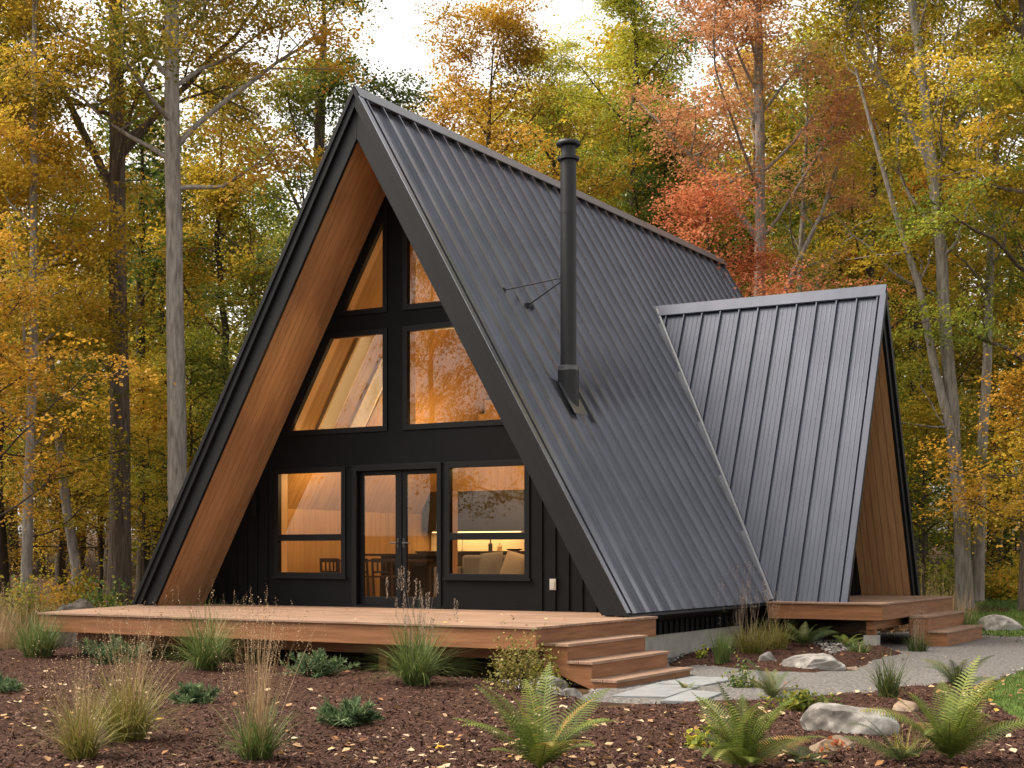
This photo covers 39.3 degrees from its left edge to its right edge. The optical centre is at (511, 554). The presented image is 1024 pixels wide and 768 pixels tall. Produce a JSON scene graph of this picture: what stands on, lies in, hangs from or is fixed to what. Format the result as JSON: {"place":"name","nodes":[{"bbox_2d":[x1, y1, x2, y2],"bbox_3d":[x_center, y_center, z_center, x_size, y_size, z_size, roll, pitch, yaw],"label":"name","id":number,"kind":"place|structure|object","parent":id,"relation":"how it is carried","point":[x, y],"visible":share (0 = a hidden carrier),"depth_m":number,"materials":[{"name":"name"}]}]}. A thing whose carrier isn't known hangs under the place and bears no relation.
{"place":"outdoors","nodes":[
{"label":"outdoors","id":0,"kind":"place"},
{"bbox_2d":[371,558,395,596],"bbox_3d":[-2.199,0.452,25.656,0.440,0.765,0.485,0,0,30],"label":"dining chair","id":1,"kind":"object","parent":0,"point":[382,561],"visible":0.75,"depth_m":25.48,"materials":[{"name":"brown wood"}]},
{"bbox_2d":[365,554,461,597],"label":"dining table","id":2,"kind":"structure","parent":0,"point":[418,570],"depth_m":27.00,"materials":[{"name":"brown wood"}]},
{"bbox_2d":[0,0,1023,534],"label":"sky","id":3,"kind":"structure","parent":0,"point":[395,52],"materials":[{"name":"white"}]},
{"bbox_2d":[9,533,1023,708],"bbox_3d":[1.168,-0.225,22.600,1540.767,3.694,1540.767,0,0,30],"label":"ground","id":4,"kind":"structure","parent":0,"point":[845,628],"depth_m":25.02,"materials":[{"name":"brown soil"}]},
{"bbox_2d":[0,574,70,623],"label":"shrub","id":5,"kind":"object","parent":4,"relation":"on","point":[19,585],"visible":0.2,"depth_m":26.93,"materials":[{"name":"green plant"}]},
{"bbox_2d":[1,398,138,601],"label":"sapling","id":6,"kind":"object","parent":4,"relation":"on","point":[61,537],"visible":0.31,"depth_m":36.82,"materials":[{"name":"yellow plant"}]},
{"bbox_2d":[0,1,147,610],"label":"oak tree","id":7,"kind":"object","parent":4,"relation":"on","point":[4,569],"visible":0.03,"depth_m":35.84,"materials":[{"name":"yellow plant"}]},
{"bbox_2d":[34,548,116,608],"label":"shrub","id":8,"kind":"object","parent":4,"relation":"on","point":[77,589],"visible":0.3,"depth_m":30.82,"materials":[{"name":"yellow plant"}]},
{"bbox_2d":[0,0,159,328],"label":"maple tree","id":9,"kind":"object","parent":4,"relation":"on","point":[16,63],"visible":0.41,"depth_m":29.30,"materials":[{"name":"yellow plant"}]},
{"bbox_2d":[0,0,164,600],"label":"slim maple tree","id":10,"kind":"object","parent":4,"relation":"on","point":[32,176],"visible":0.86,"depth_m":30.07,"materials":[{"name":"yellow plant"}]},
{"bbox_2d":[0,268,166,540],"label":"sapling","id":11,"kind":"object","parent":4,"relation":"on","point":[61,519],"visible":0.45,"depth_m":31.54,"materials":[{"name":"yellow plant"}]},
{"bbox_2d":[3,372,167,604],"bbox_3d":[-11.011,-1.466,37.851,5.029,6.428,4.906,0,0,30],"label":"sapling","id":12,"kind":"object","parent":4,"relation":"on","point":[99,433],"visible":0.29,"depth_m":37.69,"materials":[{"name":"yellow plant"}]},
{"bbox_2d":[0,205,175,530],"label":"sapling","id":13,"kind":"object","parent":4,"relation":"on","point":[32,366],"visible":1,"depth_m":26.22,"materials":[{"name":"yellow plant"}]},
{"bbox_2d":[0,29,184,599],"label":"leaning tree","id":14,"kind":"object","parent":4,"relation":"on","point":[72,545],"visible":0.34,"depth_m":31.96,"materials":[{"name":"yellow plant"}]},
{"bbox_2d":[5,146,191,584],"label":"maple tree","id":15,"kind":"object","parent":4,"relation":"on","point":[63,544],"visible":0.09,"depth_m":43.83,"materials":[{"name":"yellow plant"}]},
{"bbox_2d":[69,575,136,646],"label":"shrub","id":16,"kind":"object","parent":4,"relation":"on","point":[112,601],"visible":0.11,"depth_m":25.52,"materials":[{"name":"green plant"}]},
{"bbox_2d":[21,359,204,577],"bbox_3d":[-9.291,-1.488,34.578,4.958,6.820,5.329,0,0,-28],"label":"sapling","id":17,"kind":"object","parent":4,"relation":"on","point":[139,430],"visible":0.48,"depth_m":34.65,"materials":[{"name":"green plant"}]},
{"bbox_2d":[0,0,299,606],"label":"oak tree","id":18,"kind":"object","parent":4,"relation":"on","point":[119,551],"visible":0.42,"depth_m":32.84,"materials":[{"name":"yellow plant"}]},
{"bbox_2d":[68,324,235,551],"bbox_3d":[-8.146,-1.950,35.377,4.925,7.702,5.711,0,0,-8],"label":"sapling","id":19,"kind":"object","parent":4,"relation":"on","point":[195,356],"visible":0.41,"depth_m":35.52,"materials":[{"name":"green plant"}]},
{"bbox_2d":[81,117,246,533],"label":"maple tree","id":20,"kind":"object","parent":4,"relation":"on","point":[164,301],"visible":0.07,"depth_m":45.67,"materials":[{"name":"green plant"}]},
{"bbox_2d":[93,41,282,479],"bbox_3d":[-7.794,-5.736,38.141,7.226,15.106,7.053,0,0,-1],"label":"maple tree","id":21,"kind":"object","parent":4,"relation":"on","point":[199,169],"visible":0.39,"depth_m":37.94,"materials":[{"name":"yellow plant"}]},
{"bbox_2d":[0,0,392,516],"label":"maple tree","id":22,"kind":"object","parent":4,"relation":"on","point":[176,421],"visible":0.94,"depth_m":29.82,"materials":[{"name":"yellow plant"}]},
{"bbox_2d":[154,240,281,472],"bbox_3d":[-6.326,-3.055,36.243,6.018,9.944,6.183,0,0,5],"label":"sapling","id":23,"kind":"object","parent":4,"relation":"on","point":[226,293],"visible":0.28,"depth_m":35.60,"materials":[{"name":"green plant"}]},
{"bbox_2d":[148,0,449,335],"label":"oak tree","id":24,"kind":"object","parent":4,"relation":"on","point":[305,97],"visible":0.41,"depth_m":36.35,"materials":[{"name":"green plant"}]},
{"bbox_2d":[37,604,657,679],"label":"wooden deck","id":25,"kind":"structure","parent":4,"relation":"on","point":[345,630],"depth_m":19.70,"materials":[{"name":"brown wood"}]},
{"bbox_2d":[325,0,658,213],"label":"young maple tree","id":26,"kind":"object","parent":4,"relation":"on","point":[503,26],"visible":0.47,"depth_m":42.38,"materials":[{"name":"yellow plant"}]},
{"bbox_2d":[0,640,1023,767],"bbox_3d":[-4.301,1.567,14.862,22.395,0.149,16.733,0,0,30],"label":"mulch bed","id":27,"kind":"object","parent":4,"relation":"on","point":[69,653],"visible":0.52,"depth_m":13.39,"materials":[{"name":"brown wood"}]},
{"bbox_2d":[0,581,38,649],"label":"grass clump","id":28,"kind":"object","parent":27,"relation":"on","point":[9,645],"visible":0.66,"depth_m":23.40,"materials":[{"name":"plant"}]},
{"bbox_2d":[2,599,81,657],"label":"grass clump","id":29,"kind":"object","parent":27,"relation":"on","point":[44,645],"visible":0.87,"depth_m":21.12,"materials":[{"name":"plant"}]},
{"bbox_2d":[50,598,105,646],"bbox_3d":[-7.334,1.263,24.251,1.003,1.036,0.748,0,0,22],"label":"boulder","id":30,"kind":"object","parent":27,"relation":"on","point":[80,603],"visible":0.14,"depth_m":24.01,"materials":[{"name":"grey stone"}]},
{"bbox_2d":[8,633,150,759],"bbox_3d":[-3.243,1.065,10.773,1.178,0.956,1.249,0,0,30],"label":"grass clump","id":31,"kind":"object","parent":27,"relation":"on","point":[81,743],"visible":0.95,"depth_m":10.75,"materials":[{"name":"plant"}]},
{"bbox_2d":[77,633,149,664],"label":"juniper","id":32,"kind":"object","parent":27,"relation":"on","point":[94,649],"visible":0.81,"depth_m":20.05,"materials":[{"name":"green plant"}]},
{"bbox_2d":[43,593,214,742],"bbox_3d":[-3.150,0.922,11.847,1.369,1.210,1.494,0,0,13],"label":"grass clump","id":33,"kind":"object","parent":27,"relation":"on","point":[135,712],"visible":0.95,"depth_m":11.71,"materials":[{"name":"plant"}]},
{"bbox_2d":[167,680,219,704],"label":"juniper","id":34,"kind":"object","parent":27,"relation":"on","point":[195,694],"visible":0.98,"depth_m":14.70,"materials":[{"name":"green plant"}]},
{"bbox_2d":[136,579,257,670],"bbox_3d":[-4.096,0.927,18.983,2.091,1.210,2.092,0,0,-24],"label":"grass clump","id":35,"kind":"object","parent":27,"relation":"on","point":[207,658],"visible":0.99,"depth_m":18.87,"materials":[{"name":"plant"}]},
{"bbox_2d":[200,583,324,760],"bbox_3d":[-1.894,0.876,10.739,1.031,1.324,1.088,0,0,1],"label":"grass clump","id":36,"kind":"object","parent":27,"relation":"on","point":[258,740],"visible":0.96,"depth_m":10.66,"materials":[{"name":"plant"}]},
{"bbox_2d":[274,646,359,677],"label":"juniper","id":37,"kind":"object","parent":27,"relation":"on","point":[319,667],"visible":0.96,"depth_m":18.20,"materials":[{"name":"green plant"}]},
{"bbox_2d":[312,694,383,727],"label":"juniper","id":38,"kind":"object","parent":27,"relation":"on","point":[352,714],"visible":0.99,"depth_m":12.78,"materials":[{"name":"green plant"}]},
{"bbox_2d":[343,566,484,685],"bbox_3d":[-1.099,0.828,16.831,1.909,1.395,1.953,0,0,25],"label":"grass clump","id":39,"kind":"object","parent":27,"relation":"on","point":[414,668],"visible":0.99,"depth_m":16.70,"materials":[{"name":"green plant"}]},
{"bbox_2d":[1,641,1023,767],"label":"fallen leaves","id":40,"kind":"object","parent":27,"relation":"on","point":[438,746],"visible":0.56,"depth_m":11.79,"materials":[{"name":"yellow plant"}]},
{"bbox_2d":[479,618,570,694],"bbox_3d":[0.193,1.136,16.018,1.034,0.873,0.699,0,0,17],"label":"leafy perennial","id":41,"kind":"object","parent":27,"relation":"on","point":[526,663],"visible":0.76,"depth_m":15.97,"materials":[{"name":"green plant"}]},
{"bbox_2d":[453,662,618,767],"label":"fern","id":42,"kind":"object","parent":27,"relation":"on","point":[542,751],"visible":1,"depth_m":10.10,"materials":[{"name":"green plant"}]},
{"bbox_2d":[683,681,824,767],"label":"fern","id":43,"kind":"object","parent":27,"relation":"on","point":[746,739],"visible":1,"depth_m":10.14,"materials":[{"name":"green plant"}]},
{"bbox_2d":[758,684,843,711],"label":"leafy perennial","id":44,"kind":"object","parent":27,"relation":"on","point":[803,705],"visible":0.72,"depth_m":14.19,"materials":[{"name":"green plant"}]},
{"bbox_2d":[800,702,899,735],"bbox_3d":[2.912,1.442,12.411,0.760,0.321,0.488,0,0,45],"label":"boulder","id":45,"kind":"object","parent":27,"relation":"on","point":[835,717],"visible":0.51,"depth_m":12.24,"materials":[{"name":"stone"}]},
{"bbox_2d":[860,646,917,697],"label":"grass clump","id":46,"kind":"object","parent":27,"relation":"on","point":[887,686],"visible":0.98,"depth_m":15.31,"materials":[{"name":"green plant"}]},
{"bbox_2d":[843,713,952,760],"bbox_3d":[2.857,1.376,10.574,0.810,0.364,0.838,0,0,9],"label":"fern","id":47,"kind":"object","parent":27,"relation":"on","point":[896,753],"visible":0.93,"depth_m":10.55,"materials":[{"name":"green plant"}]},
{"bbox_2d":[859,655,1023,758],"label":"fern","id":48,"kind":"object","parent":27,"relation":"on","point":[954,733],"visible":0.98,"depth_m":10.50,"materials":[{"name":"green plant"}]},
{"bbox_2d":[919,655,995,690],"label":"fern","id":49,"kind":"object","parent":27,"relation":"on","point":[952,676],"visible":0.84,"depth_m":15.96,"materials":[{"name":"green plant"}]},
{"bbox_2d":[2,2,1023,593],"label":"woodland","id":50,"kind":"object","parent":4,"relation":"on","point":[1006,314],"visible":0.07,"depth_m":48.96,"materials":[{"name":"green plant"}]},
{"bbox_2d":[132,85,919,659],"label":"frame house","id":51,"kind":"structure","parent":4,"relation":"on","point":[664,427],"depth_m":24.48,"materials":[{"name":"metal"}]},
{"bbox_2d":[271,466,346,578],"bbox_3d":[-3.394,-0.533,24.565,1.600,1.890,0.315,0,0,30],"label":"window","id":52,"kind":"structure","parent":51,"relation":"in","point":[281,537],"depth_m":24.64,"materials":[{"name":"black metal"}]},
{"bbox_2d":[283,328,387,436],"bbox_3d":[-2.937,-2.883,24.316,2.199,1.700,0.284,0,0,30],"label":"window","id":53,"kind":"structure","parent":51,"relation":"in","point":[330,344],"depth_m":24.32,"materials":[{"name":"black"}]},
{"bbox_2d":[336,201,387,316],"bbox_3d":[-2.446,-4.907,24.029,1.061,1.828,0.284,0,0,30],"label":"window","id":54,"kind":"structure","parent":51,"relation":"in","point":[379,237],"depth_m":23.88,"materials":[{"name":"black metal"}]},
{"bbox_2d":[351,462,441,608],"bbox_3d":[-1.890,-0.306,23.590,1.780,2.364,0.220,0,0,30],"label":"door","id":55,"kind":"structure","parent":51,"relation":"in","point":[401,471],"depth_m":23.64,"materials":[{"name":"black"}]},
{"bbox_2d":[402,228,441,309],"bbox_3d":[-1.154,-5.124,23.273,1.313,2.262,0.284,0,0,30],"label":"window","id":56,"kind":"structure","parent":51,"relation":"in","point":[408,253],"depth_m":23.47,"materials":[{"name":"black metal"}]},
{"bbox_2d":[402,322,502,429],"bbox_3d":[-0.663,-2.883,22.986,2.451,1.700,0.284,0,0,30],"label":"window","id":57,"kind":"structure","parent":51,"relation":"in","point":[408,332],"depth_m":23.45,"materials":[{"name":"black metal"}]},
{"bbox_2d":[415,531,523,565],"bbox_3d":[-0.782,0.157,29.169,2.440,1.250,0.612,0,0,30],"label":"kitchen counter","id":58,"kind":"object","parent":51,"relation":"on","point":[474,547],"visible":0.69,"depth_m":29.28,"materials":[{"name":"grey"}]},
{"bbox_2d":[434,555,505,596],"bbox_3d":[-0.142,0.372,24.421,2.300,0.720,0.860,0,0,30],"label":"sofa","id":59,"kind":"object","parent":51,"relation":"in","point":[470,564],"visible":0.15,"depth_m":25.01,"materials":[{"name":"grey fabric"}]},
{"bbox_2d":[479,551,502,573],"bbox_3d":[-0.368,0.187,24.765,0.460,0.460,0.150,-6,-19,30],"label":"cushion","id":60,"kind":"object","parent":59,"relation":"on","point":[491,563],"visible":0.81,"depth_m":24.70,"materials":[{"name":"grey fabric"}]},
{"bbox_2d":[500,550,523,573],"bbox_3d":[0.044,0.195,24.534,0.460,0.460,0.150,16,-10,29],"label":"cushion","id":61,"kind":"object","parent":59,"relation":"on","point":[513,562],"visible":0.67,"depth_m":24.49,"materials":[{"name":"beige fabric"}]},
{"bbox_2d":[423,490,523,532],"bbox_3d":[-0.717,-0.867,29.281,2.400,0.842,0.350,0,0,30],"label":"wall cabinet","id":62,"kind":"object","parent":51,"relation":"attached to","point":[491,511],"depth_m":28.98,"materials":[{"name":"grey"}]},
{"bbox_2d":[423,492,436,531],"bbox_3d":[-1.663,-0.878,29.643,0.396,0.820,0.020,0,0,30],"label":"cabinet door","id":63,"kind":"structure","parent":62,"relation":"in","point":[430,507],"depth_m":29.64,"materials":[{"name":"grey"}]},
{"bbox_2d":[458,491,471,531],"bbox_3d":[-0.972,-0.878,29.239,0.396,0.820,0.020,0,0,30],"label":"cabinet door","id":64,"kind":"structure","parent":62,"relation":"in","point":[464,497],"depth_m":29.22,"materials":[{"name":"grey wood"}]},
{"bbox_2d":[472,491,488,530],"bbox_3d":[-0.627,-0.878,29.037,0.396,0.820,0.020,0,0,30],"label":"cabinet door","id":65,"kind":"structure","parent":62,"relation":"in","point":[480,499],"depth_m":29.03,"materials":[{"name":"grey wood"}]},
{"bbox_2d":[489,490,505,530],"bbox_3d":[-0.282,-0.878,28.835,0.396,0.820,0.020,0,0,30],"label":"cabinet door","id":66,"kind":"structure","parent":62,"relation":"in","point":[497,498],"depth_m":28.83,"materials":[{"name":"grey"}]},
{"bbox_2d":[506,490,523,530],"bbox_3d":[0.063,-0.878,28.633,0.396,0.820,0.020,0,0,30],"label":"cabinet door","id":67,"kind":"structure","parent":62,"relation":"in","point":[514,498],"depth_m":28.62,"materials":[{"name":"grey"}]},
{"bbox_2d":[442,460,530,580],"bbox_3d":[-0.342,-0.533,22.780,1.630,1.890,0.315,0,0,30],"label":"window","id":68,"kind":"structure","parent":51,"relation":"in","point":[452,536],"depth_m":22.83,"materials":[{"name":"black"}]},
{"bbox_2d":[494,12,626,211],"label":"ash tree","id":69,"kind":"object","parent":4,"relation":"on","point":[559,113],"visible":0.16,"depth_m":49.39,"materials":[{"name":"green plant"}]},
{"bbox_2d":[480,0,797,253],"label":"ash tree","id":70,"kind":"object","parent":4,"relation":"on","point":[633,8],"visible":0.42,"depth_m":44.84,"materials":[{"name":"green plant"}]},
{"bbox_2d":[615,99,777,280],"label":"ash tree","id":71,"kind":"object","parent":4,"relation":"on","point":[643,185],"visible":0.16,"depth_m":43.68,"materials":[{"name":"green plant"}]},
{"bbox_2d":[502,631,1023,701],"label":"gravel stones","id":72,"kind":"object","parent":4,"relation":"on","point":[830,644],"visible":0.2,"depth_m":23.39,"materials":[{"name":"grey gravel"}]},
{"bbox_2d":[632,136,908,336],"bbox_3d":[5.530,-4.280,35.519,8.055,12.381,8.082,0,0,-26],"label":"red maple tree","id":73,"kind":"object","parent":4,"relation":"on","point":[704,208],"visible":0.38,"depth_m":35.86,"materials":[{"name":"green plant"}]},
{"bbox_2d":[669,640,901,671],"bbox_3d":[4.272,1.567,22.328,4.091,0.140,8.038,0,0,17],"label":"mulch bed","id":74,"kind":"object","parent":4,"relation":"on","point":[733,662],"visible":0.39,"depth_m":21.34,"materials":[{"name":"brown wood"}]},
{"bbox_2d":[705,629,741,663],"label":"grass clump","id":75,"kind":"object","parent":74,"relation":"on","point":[721,653],"visible":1,"depth_m":20.44,"materials":[{"name":"green plant"}]},
{"bbox_2d":[717,573,781,653],"bbox_3d":[3.676,0.895,22.073,1.170,1.316,1.250,0,0,8],"label":"grass clump","id":76,"kind":"object","parent":74,"relation":"on","point":[754,644],"visible":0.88,"depth_m":21.94,"materials":[{"name":"green plant"}]},
{"bbox_2d":[746,588,802,649],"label":"grass clump","id":77,"kind":"object","parent":74,"relation":"on","point":[777,644],"visible":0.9,"depth_m":23.09,"materials":[{"name":"plant"}]},
{"bbox_2d":[783,621,837,644],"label":"fern","id":78,"kind":"object","parent":74,"relation":"on","point":[807,638],"visible":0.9,"depth_m":23.82,"materials":[{"name":"green plant"}]},
{"bbox_2d":[781,653,845,670],"bbox_3d":[4.155,1.500,19.805,0.892,0.282,0.587,0,0,15],"label":"boulder","id":79,"kind":"object","parent":74,"relation":"on","point":[823,661],"visible":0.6,"depth_m":19.62,"materials":[{"name":"stone"}]},
{"bbox_2d":[608,0,968,296],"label":"maple tree","id":80,"kind":"object","parent":4,"relation":"on","point":[759,34],"visible":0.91,"depth_m":37.75,"materials":[{"name":"orange plant"}]},
{"bbox_2d":[740,20,861,296],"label":"slim maple tree","id":81,"kind":"object","parent":4,"relation":"on","point":[801,232],"visible":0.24,"depth_m":40.77,"materials":[{"name":"yellow plant"}]},
{"bbox_2d":[743,90,958,424],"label":"oak tree","id":82,"kind":"object","parent":4,"relation":"on","point":[849,276],"visible":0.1,"depth_m":45.50,"materials":[{"name":"green plant"}]},
{"bbox_2d":[767,595,953,645],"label":"wooden deck","id":83,"kind":"structure","parent":4,"relation":"on","point":[875,612],"depth_m":24.45,"materials":[{"name":"brown wood"}]},
{"bbox_2d":[753,0,991,377],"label":"maple tree","id":84,"kind":"object","parent":4,"relation":"on","point":[873,187],"visible":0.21,"depth_m":41.50,"materials":[{"name":"green plant"}]},
{"bbox_2d":[769,0,1023,608],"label":"twin trunk maple tree","id":85,"kind":"object","parent":4,"relation":"on","point":[946,386],"visible":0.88,"depth_m":34.90,"materials":[{"name":"yellow plant"}]},
{"bbox_2d":[804,0,1023,574],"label":"oak tree","id":86,"kind":"object","parent":4,"relation":"on","point":[915,188],"visible":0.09,"depth_m":44.31,"materials":[{"name":"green plant"}]},
{"bbox_2d":[916,543,954,598],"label":"shrub","id":87,"kind":"object","parent":4,"relation":"on","point":[945,586],"visible":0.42,"depth_m":37.80,"materials":[{"name":"green plant"}]},
{"bbox_2d":[863,0,1023,610],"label":"maple tree","id":88,"kind":"object","parent":4,"relation":"on","point":[974,330],"visible":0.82,"depth_m":33.72,"materials":[{"name":"yellow plant"}]},
{"bbox_2d":[895,345,997,549],"bbox_3d":[10.447,-1.830,37.826,4.554,7.058,5.741,0,0,-5],"label":"sapling","id":89,"kind":"object","parent":4,"relation":"on","point":[902,366],"visible":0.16,"depth_m":37.85,"materials":[{"name":"green plant"}]},
{"bbox_2d":[899,373,1018,595],"bbox_3d":[10.209,-1.331,35.580,4.869,6.234,5.026,0,0,-36],"label":"sapling","id":90,"kind":"object","parent":4,"relation":"on","point":[921,525],"visible":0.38,"depth_m":35.65,"materials":[{"name":"green plant"}]},
{"bbox_2d":[907,383,1017,570],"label":"sapling","id":91,"kind":"object","parent":4,"relation":"on","point":[964,412],"visible":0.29,"depth_m":40.74,"materials":[{"name":"green plant"}]},
{"bbox_2d":[905,308,1023,555],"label":"sapling","id":92,"kind":"object","parent":4,"relation":"on","point":[1018,382],"visible":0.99,"depth_m":31.06,"materials":[{"name":"yellow plant"}]},
{"bbox_2d":[966,389,1023,549],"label":"sapling","id":93,"kind":"object","parent":4,"relation":"on","point":[1012,471],"visible":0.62,"depth_m":32.99,"materials":[{"name":"yellow plant"}]},
{"bbox_2d":[985,554,1019,599],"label":"shrub","id":94,"kind":"object","parent":4,"relation":"on","point":[1003,588],"visible":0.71,"depth_m":37.54,"materials":[{"name":"yellow plant"}]},
{"bbox_2d":[577,632,1023,703],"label":"gravel path","id":95,"kind":"structure","parent":0,"point":[1005,659],"depth_m":19.39,"materials":[{"name":"grey gravel"}]},
{"bbox_2d":[543,634,692,688],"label":"wooden steps","id":96,"kind":"structure","parent":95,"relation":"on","point":[635,656],"depth_m":17.83,"materials":[{"name":"brown wood"}]},
{"bbox_2d":[612,684,699,697],"bbox_3d":[1.689,1.590,16.599,0.608,0.040,1.550,0,0,22],"label":"flagstone","id":97,"kind":"object","parent":95,"relation":"on","point":[658,691],"visible":0.84,"depth_m":16.44,"materials":[{"name":"grey stone"}]},
{"bbox_2d":[660,690,721,703],"bbox_3d":[2.030,1.590,15.995,0.426,0.040,1.304,0,0,21],"label":"flagstone","id":98,"kind":"object","parent":95,"relation":"on","point":[683,697],"visible":0.77,"depth_m":15.86,"materials":[{"name":"grey stone"}]},
{"bbox_2d":[655,676,737,685],"bbox_3d":[2.312,1.590,17.908,0.622,0.040,1.161,0,0,30],"label":"flagstone","id":99,"kind":"object","parent":95,"relation":"on","point":[700,680],"visible":0.66,"depth_m":17.81,"materials":[{"name":"grey stone"}]},
{"bbox_2d":[735,658,804,697],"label":"fern","id":100,"kind":"object","parent":95,"relation":"on","point":[770,690],"visible":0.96,"depth_m":16.02,"materials":[{"name":"green plant"}]},
{"bbox_2d":[908,610,983,645],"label":"wooden steps","id":101,"kind":"structure","parent":95,"relation":"on","point":[952,633],"depth_m":25.51,"materials":[{"name":"brown wood"}]},
{"bbox_2d":[929,593,1023,636],"bbox_3d":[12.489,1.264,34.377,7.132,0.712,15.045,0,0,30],"label":"lawn","id":102,"kind":"structure","parent":0,"point":[1000,613],"depth_m":33.52,"materials":[{"name":"plant"}]},
{"bbox_2d":[858,0,1023,601],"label":"slim maple tree","id":103,"kind":"object","parent":102,"relation":"on","point":[978,564],"visible":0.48,"depth_m":36.87,"materials":[{"name":"yellow plant"}]},
{"bbox_2d":[978,615,1022,630],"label":"boulder","id":104,"kind":"object","parent":102,"relation":"on","point":[1000,622],"visible":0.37,"depth_m":29.02,"materials":[{"name":"stone"}]},
{"bbox_2d":[984,668,1023,719],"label":"lawn","id":105,"kind":"structure","parent":0,"point":[1013,704],"depth_m":15.85,"materials":[{"name":"plant"}]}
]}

